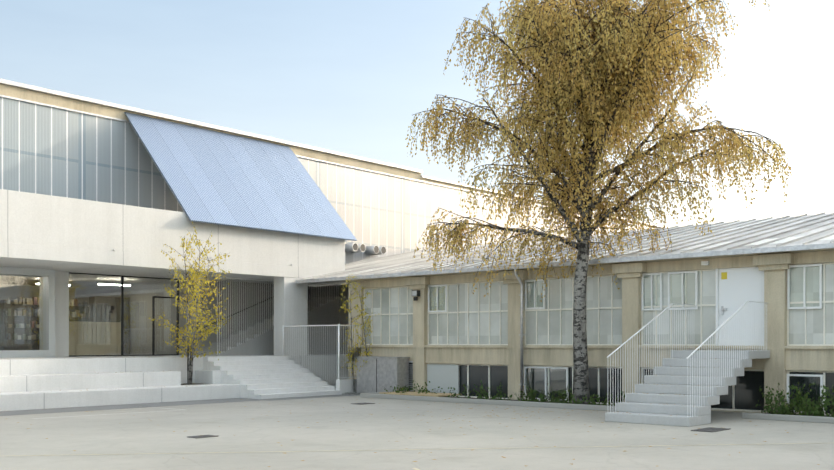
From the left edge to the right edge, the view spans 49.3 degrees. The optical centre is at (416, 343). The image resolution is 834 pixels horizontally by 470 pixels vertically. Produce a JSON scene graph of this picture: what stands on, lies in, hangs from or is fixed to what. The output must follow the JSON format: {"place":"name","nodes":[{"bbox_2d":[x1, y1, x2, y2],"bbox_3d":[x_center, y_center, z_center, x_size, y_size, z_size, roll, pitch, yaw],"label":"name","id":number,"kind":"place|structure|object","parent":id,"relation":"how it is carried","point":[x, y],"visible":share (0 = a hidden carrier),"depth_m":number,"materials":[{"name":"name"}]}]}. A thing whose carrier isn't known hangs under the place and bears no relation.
{"place":"outdoors","nodes":[
{"label":"outdoors","id":0,"kind":"place"},
{"bbox_2d":[0,272,170,301],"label":"ceiling","id":1,"kind":"structure","parent":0,"point":[90,279],"depth_m":36.36,"materials":[{"name":"grey paint"}]},
{"bbox_2d":[0,296,129,354],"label":"bookshelf","id":2,"kind":"object","parent":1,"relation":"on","point":[104,313],"depth_m":35.33,"materials":[{"name":"brown"}]},
{"bbox_2d":[7,297,88,339],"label":"books","id":3,"kind":"object","parent":2,"relation":"on","point":[74,303],"depth_m":34.91,"materials":[{"name":"multicoloured paper"}]},
{"bbox_2d":[36,283,129,285],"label":"cafe tube lamps","id":4,"kind":"object","parent":1,"relation":"on","point":[102,284],"depth_m":34.36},
{"bbox_2d":[69,321,120,354],"bbox_3d":[-12.257,-0.161,33.509,0.700,1.250,2.600,0,0,41],"label":"cafe counter","id":5,"kind":"object","parent":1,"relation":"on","point":[111,345],"depth_m":33.42,"materials":[{"name":"beige wood"}]},
{"bbox_2d":[0,97,650,286],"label":"translucent wall panels","id":6,"kind":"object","parent":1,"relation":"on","point":[47,150],"depth_m":33.20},
{"bbox_2d":[0,84,660,227],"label":"roof edge","id":7,"kind":"object","parent":6,"relation":"on","point":[35,96],"visible":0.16,"depth_m":34.39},
{"bbox_2d":[0,78,668,228],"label":"metal hall coping","id":8,"kind":"object","parent":7,"relation":"on","point":[89,100],"visible":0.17,"depth_m":35.65,"materials":[{"name":"grey metal"}]},
{"bbox_2d":[69,274,176,354],"bbox_3d":[-10.544,-0.986,32.806,0.001,2.820,4.490,0,0,41],"label":"window glass","id":9,"kind":"object","parent":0,"point":[134,315],"visible":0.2,"depth_m":32.70,"materials":[{"name":"clear glass"}]},
{"bbox_2d":[0,389,833,469],"bbox_3d":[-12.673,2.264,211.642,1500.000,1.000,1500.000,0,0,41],"label":"ground","id":10,"kind":"structure","parent":0,"point":[250,436],"depth_m":16.62,"materials":[{"name":"concrete"}]},
{"bbox_2d":[34,406,182,418],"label":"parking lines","id":11,"kind":"object","parent":10,"relation":"on","point":[121,413],"visible":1,"depth_m":23.04,"materials":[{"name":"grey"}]},
{"bbox_2d":[0,354,348,410],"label":"seating tiers","id":12,"kind":"object","parent":10,"relation":"on","point":[30,383],"visible":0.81,"depth_m":27.00,"materials":[{"name":"concrete"}]},
{"bbox_2d":[55,271,68,356],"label":"column","id":13,"kind":"structure","parent":12,"relation":"on","point":[61,314],"depth_m":30.79,"materials":[{"name":"grey concrete"}]},
{"bbox_2d":[0,189,345,283],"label":"concrete wall","id":14,"kind":"structure","parent":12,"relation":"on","point":[55,233],"depth_m":29.08,"materials":[{"name":"beige concrete"}]},
{"bbox_2d":[0,267,54,357],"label":"window frame","id":15,"kind":"object","parent":14,"relation":"attached to","point":[48,330],"visible":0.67,"depth_m":30.04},
{"bbox_2d":[0,274,45,349],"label":"window glass","id":16,"kind":"object","parent":15,"relation":"in","point":[40,316],"visible":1,"depth_m":29.56,"materials":[{"name":"glass"}]},
{"bbox_2d":[69,272,178,356],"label":"storefront mullions","id":17,"kind":"object","parent":14,"relation":"attached to","point":[153,316],"visible":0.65,"depth_m":33.38,"materials":[{"name":"black metal"}]},
{"bbox_2d":[202,296,273,328],"bbox_3d":[-6.345,-1.629,36.697,0.040,2.318,6.012,0,0,41],"label":"stair handrail","id":18,"kind":"object","parent":14,"relation":"attached to","point":[238,312],"visible":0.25,"depth_m":35.86,"materials":[{"name":"black metal"}]},
{"bbox_2d":[124,112,356,240],"bbox_3d":[-6.440,-6.161,34.183,4.103,4.291,7.700,0,0,41],"label":"awning","id":19,"kind":"object","parent":14,"relation":"on","point":[216,177],"visible":1,"depth_m":33.73,"materials":[{"name":"metal"}]},
{"bbox_2d":[128,120,351,240],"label":"canopy rafters","id":20,"kind":"object","parent":19,"relation":"on","point":[161,174],"visible":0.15,"depth_m":31.32,"materials":[{"name":"metal"}]},
{"bbox_2d":[217,277,340,353],"bbox_3d":[-5.270,-1.006,35.617,0.040,2.840,6.300,0,0,41],"label":"rod screen","id":21,"kind":"object","parent":14,"relation":"attached to","point":[241,279],"visible":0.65,"depth_m":34.71,"materials":[{"name":"white metal"}]},
{"bbox_2d":[181,383,202,384],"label":"tree pit soil","id":22,"kind":"structure","parent":12,"relation":"on","point":[192,384],"depth_m":29.23,"materials":[{"name":"brown soil"}]},
{"bbox_2d":[148,222,231,383],"bbox_3d":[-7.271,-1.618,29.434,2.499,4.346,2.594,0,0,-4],"label":"young birch leaves","id":23,"kind":"object","parent":22,"relation":"on","point":[193,276],"visible":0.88,"depth_m":29.21,"materials":[{"name":"yellow plant"}]},
{"bbox_2d":[194,297,339,355],"bbox_3d":[-5.809,-0.736,36.291,1.500,2.400,6.300,0,0,41],"label":"stair","id":24,"kind":"object","parent":12,"relation":"on","point":[326,313],"visible":0.5,"depth_m":36.85,"materials":[{"name":"concrete"}]},
{"bbox_2d":[274,277,307,355],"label":"column","id":25,"kind":"structure","parent":12,"relation":"on","point":[290,301],"depth_m":33.64,"materials":[{"name":"grey concrete"}]},
{"bbox_2d":[282,324,362,379],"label":"steel fences","id":26,"kind":"object","parent":12,"relation":"on","point":[338,325],"visible":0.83,"depth_m":31.80,"materials":[{"name":"white metal"}]},
{"bbox_2d":[0,394,356,415],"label":"asphalt strip","id":27,"kind":"object","parent":10,"relation":"on","point":[69,409],"depth_m":25.63,"materials":[{"name":"grey asphalt"}]},
{"bbox_2d":[187,435,217,438],"bbox_3d":[-4.023,1.754,17.062,0.300,0.016,0.500,0,0,41],"label":"drain grate","id":28,"kind":"object","parent":10,"relation":"on","point":[201,436],"visible":1,"depth_m":17.00,"materials":[{"name":"grey metal"}]},
{"bbox_2d":[75,279,348,354],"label":"stair back wall","id":29,"kind":"structure","parent":10,"relation":"on","point":[251,300],"depth_m":35.94,"materials":[{"name":"concrete"}]},
{"bbox_2d":[203,356,341,398],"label":"steps","id":30,"kind":"structure","parent":10,"relation":"on","point":[263,377],"depth_m":30.46,"materials":[{"name":"concrete"}]},
{"bbox_2d":[336,379,356,392],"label":"concrete block","id":31,"kind":"structure","parent":10,"relation":"on","point":[345,385],"depth_m":31.42,"materials":[{"name":"grey concrete"}]},
{"bbox_2d":[342,392,359,394],"bbox_3d":[-1.781,1.728,31.245,1.217,0.072,1.150,0,0,41],"label":"gravel bed","id":32,"kind":"object","parent":10,"relation":"on","point":[351,393],"visible":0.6,"depth_m":31.02,"materials":[{"name":"grey gravel"}]},
{"bbox_2d":[340,275,363,391],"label":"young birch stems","id":33,"kind":"object","parent":32,"relation":"on","point":[351,341],"visible":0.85,"depth_m":31.47,"materials":[{"name":"plant"}]},
{"bbox_2d":[337,276,369,372],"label":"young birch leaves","id":34,"kind":"object","parent":33,"relation":"attached to","point":[352,321],"visible":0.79,"depth_m":31.36,"materials":[{"name":"green plant"}]},
{"bbox_2d":[350,291,371,362],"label":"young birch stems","id":35,"kind":"object","parent":32,"relation":"on","point":[364,338],"visible":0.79,"depth_m":31.40,"materials":[{"name":"plant"}]},
{"bbox_2d":[349,286,375,372],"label":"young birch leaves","id":36,"kind":"object","parent":35,"relation":"attached to","point":[368,319],"visible":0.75,"depth_m":31.35,"materials":[{"name":"green plant"}]},
{"bbox_2d":[351,402,374,404],"bbox_3d":[-1.566,1.754,26.358,0.400,0.016,0.600,0,0,41],"label":"drain grate","id":37,"kind":"object","parent":10,"relation":"on","point":[362,403],"visible":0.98,"depth_m":26.30,"materials":[{"name":"grey metal"}]},
{"bbox_2d":[12,443,810,469],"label":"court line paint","id":38,"kind":"object","parent":10,"relation":"on","point":[403,449],"visible":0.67,"depth_m":15.03,"materials":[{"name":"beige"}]},
{"bbox_2d":[9,358,818,466],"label":"fallen leaves","id":39,"kind":"object","parent":10,"relation":"on","point":[470,421],"visible":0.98,"depth_m":20.42,"materials":[{"name":"plant"}]},
{"bbox_2d":[360,392,833,423],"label":"kerb stone","id":40,"kind":"object","parent":10,"relation":"on","point":[796,418],"visible":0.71,"depth_m":24.76,"materials":[{"name":"grey concrete"}]},
{"bbox_2d":[384,380,833,416],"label":"strip shrub","id":41,"kind":"object","parent":10,"relation":"on","point":[783,405],"depth_m":21.89,"materials":[{"name":"green plant"}]},
{"bbox_2d":[410,395,830,416],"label":"planting strip soil","id":42,"kind":"structure","parent":10,"relation":"on","point":[528,401],"depth_m":27.86,"materials":[{"name":"brown soil"}]},
{"bbox_2d":[356,356,409,394],"bbox_3d":[-1.180,1.114,30.956,1.960,1.300,0.630,0,0,41],"label":"metal cabinet","id":43,"kind":"object","parent":42,"relation":"on","point":[377,374],"visible":0.75,"depth_m":30.59,"materials":[{"name":"grey metal"}]},
{"bbox_2d":[379,391,461,396],"bbox_3d":[0.096,1.614,28.925,2.500,0.040,1.150,0,0,41],"label":"gravel bed","id":44,"kind":"object","parent":42,"relation":"on","point":[424,394],"visible":0.93,"depth_m":28.74,"materials":[{"name":"beige gravel"}]},
{"bbox_2d":[405,0,791,403],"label":"birch","id":45,"kind":"object","parent":42,"relation":"in","point":[577,94],"depth_m":24.08,"materials":[{"name":"yellow plant"}]},
{"bbox_2d":[605,350,769,426],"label":"staircase","id":46,"kind":"structure","parent":10,"relation":"on","point":[642,406],"depth_m":20.77,"materials":[{"name":"grey concrete"}]},
{"bbox_2d":[606,301,764,416],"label":"entrance stair railings","id":47,"kind":"object","parent":46,"relation":"on","point":[715,331],"visible":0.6,"depth_m":21.18,"materials":[{"name":"white metal"}]},
{"bbox_2d":[691,427,730,431],"bbox_3d":[5.953,1.754,18.403,0.450,0.016,0.900,0,0,41],"label":"drain grate","id":48,"kind":"object","parent":10,"relation":"on","point":[709,429],"visible":1,"depth_m":18.38,"materials":[{"name":"grey metal"}]},
{"bbox_2d":[0,0,833,226],"label":"sky","id":49,"kind":"structure","parent":0,"point":[351,77],"materials":[{"name":"blue"}]},
{"bbox_2d":[324,235,833,275],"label":"rafters","id":50,"kind":"object","parent":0,"point":[768,240],"visible":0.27,"depth_m":25.21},
{"bbox_2d":[347,250,833,412],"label":"wing facade walls","id":51,"kind":"structure","parent":0,"point":[420,352],"depth_m":25.41,"materials":[{"name":"beige paint"}]},
{"bbox_2d":[409,361,412,390],"bbox_3d":[-0.204,1.109,30.589,0.810,1.010,0.050,0,0,41],"label":"vent grille","id":52,"kind":"object","parent":51,"relation":"attached to","point":[410,370],"depth_m":30.58,"materials":[{"name":"metal"}]},
{"bbox_2d":[412,290,419,300],"bbox_3d":[-0.019,-1.586,30.232,0.240,0.340,0.202,0,0,41],"label":"flood light","id":53,"kind":"object","parent":51,"relation":"attached to","point":[415,293],"visible":1,"depth_m":30.15,"materials":[{"name":"black metal"}]},
{"bbox_2d":[427,364,458,395],"bbox_3d":[0.855,1.204,29.809,1.330,1.000,0.060,0,0,41],"label":"panel","id":54,"kind":"object","parent":51,"relation":"in","point":[444,377],"visible":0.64,"depth_m":29.79,"materials":[{"name":"white metal"}]},
{"bbox_2d":[514,269,525,399],"bbox_3d":[3.076,-0.231,27.316,0.120,3.990,0.485,0,0,41],"label":"downspout","id":55,"kind":"object","parent":51,"relation":"attached to","point":[521,334],"visible":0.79,"depth_m":27.38,"materials":[{"name":"grey metal"}]},
{"bbox_2d":[301,212,833,279],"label":"wing roof sheets","id":56,"kind":"object","parent":51,"relation":"on","point":[811,229],"visible":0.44,"depth_m":30.17,"materials":[{"name":"grey metal"}]},
{"bbox_2d":[345,243,385,254],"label":"ventilation pipes","id":57,"kind":"object","parent":56,"relation":"on","point":[358,248],"visible":0.96,"depth_m":41.17,"materials":[{"name":"metal"}]},
{"bbox_2d":[296,243,833,282],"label":"wing gutter","id":58,"kind":"object","parent":56,"relation":"attached to","point":[720,253],"visible":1,"depth_m":24.84,"materials":[{"name":"grey metal"}]},
{"bbox_2d":[364,262,833,414],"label":"wing window frames","id":59,"kind":"structure","parent":51,"relation":"in","point":[643,368],"depth_m":26.59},
{"bbox_2d":[365,264,833,343],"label":"wing window frosted panes","id":60,"kind":"object","parent":59,"relation":"in","point":[797,326],"depth_m":26.65,"materials":[{"name":"white glass"}]},
{"bbox_2d":[428,264,822,412],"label":"window sashes","id":61,"kind":"object","parent":59,"relation":"in","point":[696,299],"visible":0.77,"depth_m":24.68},
{"bbox_2d":[430,267,819,408],"bbox_3d":[8.083,-0.106,23.469,20.500,3.620,0.001,0,0,41],"label":"wing sash glass","id":62,"kind":"object","parent":61,"relation":"in","point":[443,298],"visible":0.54,"depth_m":24.96,"materials":[{"name":"clear glass"}]},
{"bbox_2d":[412,365,833,413],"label":"basement windows","id":63,"kind":"structure","parent":51,"relation":"in","point":[748,386],"depth_m":25.89,"materials":[{"name":"glass"}]},
{"bbox_2d":[701,261,708,264],"bbox_3d":[7.532,-2.086,23.728,0.170,0.100,0.120,0,0,41],"label":"emergency light","id":64,"kind":"object","parent":51,"relation":"attached to","point":[704,262],"visible":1,"depth_m":23.68,"materials":[{"name":"white paint"}]},
{"bbox_2d":[716,267,763,345],"bbox_3d":[8.329,-0.886,23.226,1.370,2.100,0.140,0,0,41],"label":"wing door","id":65,"kind":"structure","parent":51,"relation":"in","point":[737,289],"depth_m":23.27,"materials":[{"name":"white metal"}]}
]}

